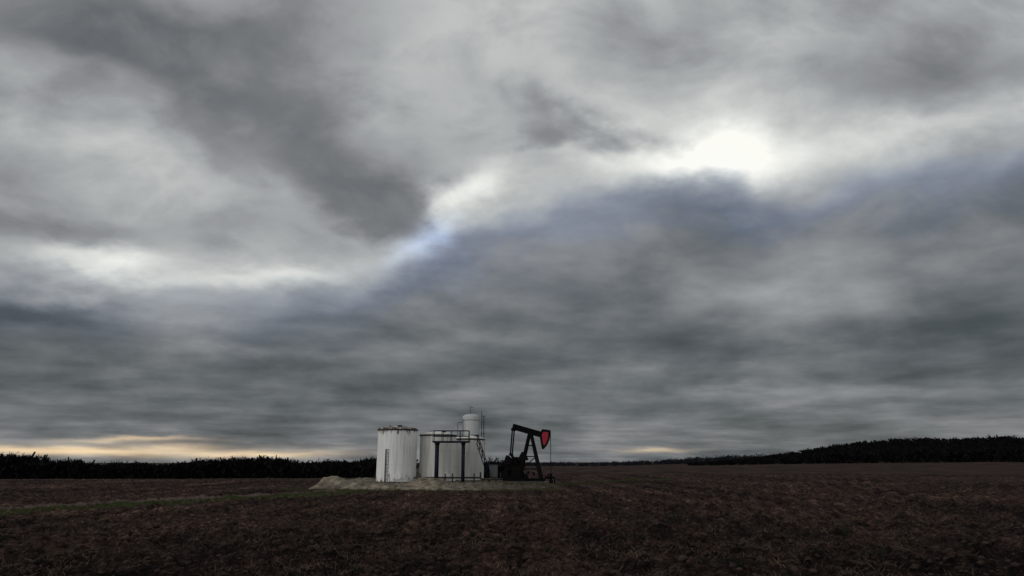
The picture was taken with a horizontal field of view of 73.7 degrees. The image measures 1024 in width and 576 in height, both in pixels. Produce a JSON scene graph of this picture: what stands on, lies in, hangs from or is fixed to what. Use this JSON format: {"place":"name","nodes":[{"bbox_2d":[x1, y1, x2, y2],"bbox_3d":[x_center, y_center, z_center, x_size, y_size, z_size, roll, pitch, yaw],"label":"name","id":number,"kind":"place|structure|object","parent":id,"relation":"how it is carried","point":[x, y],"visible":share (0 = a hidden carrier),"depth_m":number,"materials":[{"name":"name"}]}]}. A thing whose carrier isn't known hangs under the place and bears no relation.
{"place":"outdoors","nodes":[
{"label":"outdoors","id":0,"kind":"place"},
{"bbox_2d":[0,459,1023,575],"bbox_3d":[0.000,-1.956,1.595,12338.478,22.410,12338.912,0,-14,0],"label":"ploughed field","id":1,"kind":"structure","parent":0,"point":[941,475],"depth_m":30.07,"materials":[{"name":"soil"}]},
{"bbox_2d":[119,474,145,478],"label":"hawthorn shrub","id":2,"kind":"object","parent":1,"relation":"on","point":[130,476],"visible":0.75,"depth_m":217.75,"materials":[{"name":"black plant"}]},
{"bbox_2d":[0,451,417,478],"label":"woodland edge","id":3,"kind":"object","parent":1,"relation":"on","point":[13,466],"visible":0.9,"depth_m":310.72,"materials":[{"name":"green plant"}]},
{"bbox_2d":[0,477,670,515],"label":"verge grass","id":4,"kind":"structure","parent":1,"relation":"on","point":[66,507],"depth_m":48.34,"materials":[{"name":"brown plant"}]},
{"bbox_2d":[310,476,558,490],"bbox_3d":[-6.500,21.356,75.567,35.000,1.462,37.000,0,-14,0],"label":"gravel pad","id":5,"kind":"object","parent":1,"relation":"on","point":[420,484],"visible":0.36,"depth_m":64.72,"materials":[{"name":"gravel"}]},
{"bbox_2d":[375,425,417,482],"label":"storage tank","id":6,"kind":"object","parent":5,"relation":"on","point":[396,452],"visible":0.88,"depth_m":75.99,"materials":[{"name":"white metal"}]},
{"bbox_2d":[419,431,456,481],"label":"storage tank","id":7,"kind":"object","parent":5,"relation":"on","point":[447,459],"visible":0.78,"depth_m":77.66,"materials":[{"name":"white metal"}]},
{"bbox_2d":[319,480,556,489],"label":"dry grass tufts","id":8,"kind":"object","parent":5,"relation":"on","point":[507,483],"visible":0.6,"depth_m":70.54,"materials":[{"name":"beige plant"}]},
{"bbox_2d":[413,430,480,482],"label":"tank platform","id":9,"kind":"structure","parent":5,"relation":"on","point":[436,468],"depth_m":75.39,"materials":[{"name":"paint"}]},
{"bbox_2d":[342,477,556,490],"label":"gravel stones","id":10,"kind":"object","parent":5,"relation":"on","point":[501,483],"visible":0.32,"depth_m":67.97,"materials":[{"name":"stone"}]},
{"bbox_2d":[456,434,484,480],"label":"storage tank","id":11,"kind":"object","parent":5,"relation":"on","point":[474,463],"visible":0.59,"depth_m":82.10,"materials":[{"name":"white metal"}]},
{"bbox_2d":[457,406,484,453],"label":"separator vessel","id":12,"kind":"object","parent":5,"relation":"on","point":[470,422],"visible":0.46,"depth_m":88.14,"materials":[{"name":"grey paint"}]},
{"bbox_2d":[476,434,489,480],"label":"steel staircase","id":13,"kind":"structure","parent":5,"relation":"on","point":[484,457],"depth_m":80.54,"materials":[{"name":"grey metal"}]},
{"bbox_2d":[480,472,502,481],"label":"flow line manifold","id":14,"kind":"object","parent":5,"relation":"on","point":[491,478],"visible":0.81,"depth_m":77.83,"materials":[{"name":"grey metal"}]},
{"bbox_2d":[489,465,497,480],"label":"electrical cabinet","id":15,"kind":"object","parent":5,"relation":"on","point":[493,470],"visible":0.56,"depth_m":80.80,"materials":[{"name":"metal"}]},
{"bbox_2d":[502,424,554,483],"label":"pumpjack","id":16,"kind":"object","parent":5,"relation":"on","point":[515,468],"visible":1,"depth_m":77.26,"materials":[{"name":"metal"}]},
{"bbox_2d":[0,480,1021,575],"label":"field weeds","id":17,"kind":"object","parent":1,"relation":"on","point":[846,533],"visible":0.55,"depth_m":21.19,"materials":[{"name":"plant"}]},
{"bbox_2d":[0,477,1023,575],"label":"crop stubble","id":18,"kind":"object","parent":1,"relation":"on","point":[497,566],"visible":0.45,"depth_m":21.58,"materials":[{"name":"brown plant"}]},
{"bbox_2d":[484,457,553,478],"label":"shrub thicket","id":19,"kind":"object","parent":1,"relation":"on","point":[502,467],"visible":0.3,"depth_m":95.30,"materials":[{"name":"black plant"}]},
{"bbox_2d":[416,453,766,465],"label":"distant hedgerow","id":20,"kind":"object","parent":1,"relation":"on","point":[698,459],"visible":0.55,"depth_m":901.24,"materials":[{"name":"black plant"}]},
{"bbox_2d":[0,0,1023,462],"label":"sky","id":21,"kind":"structure","parent":0,"point":[621,230],"materials":[{"name":"grey"}]},
{"bbox_2d":[687,434,1023,465],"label":"wooded hill","id":22,"kind":"structure","parent":0,"point":[1005,448],"depth_m":438.95,"materials":[{"name":"green plant"}]}
]}

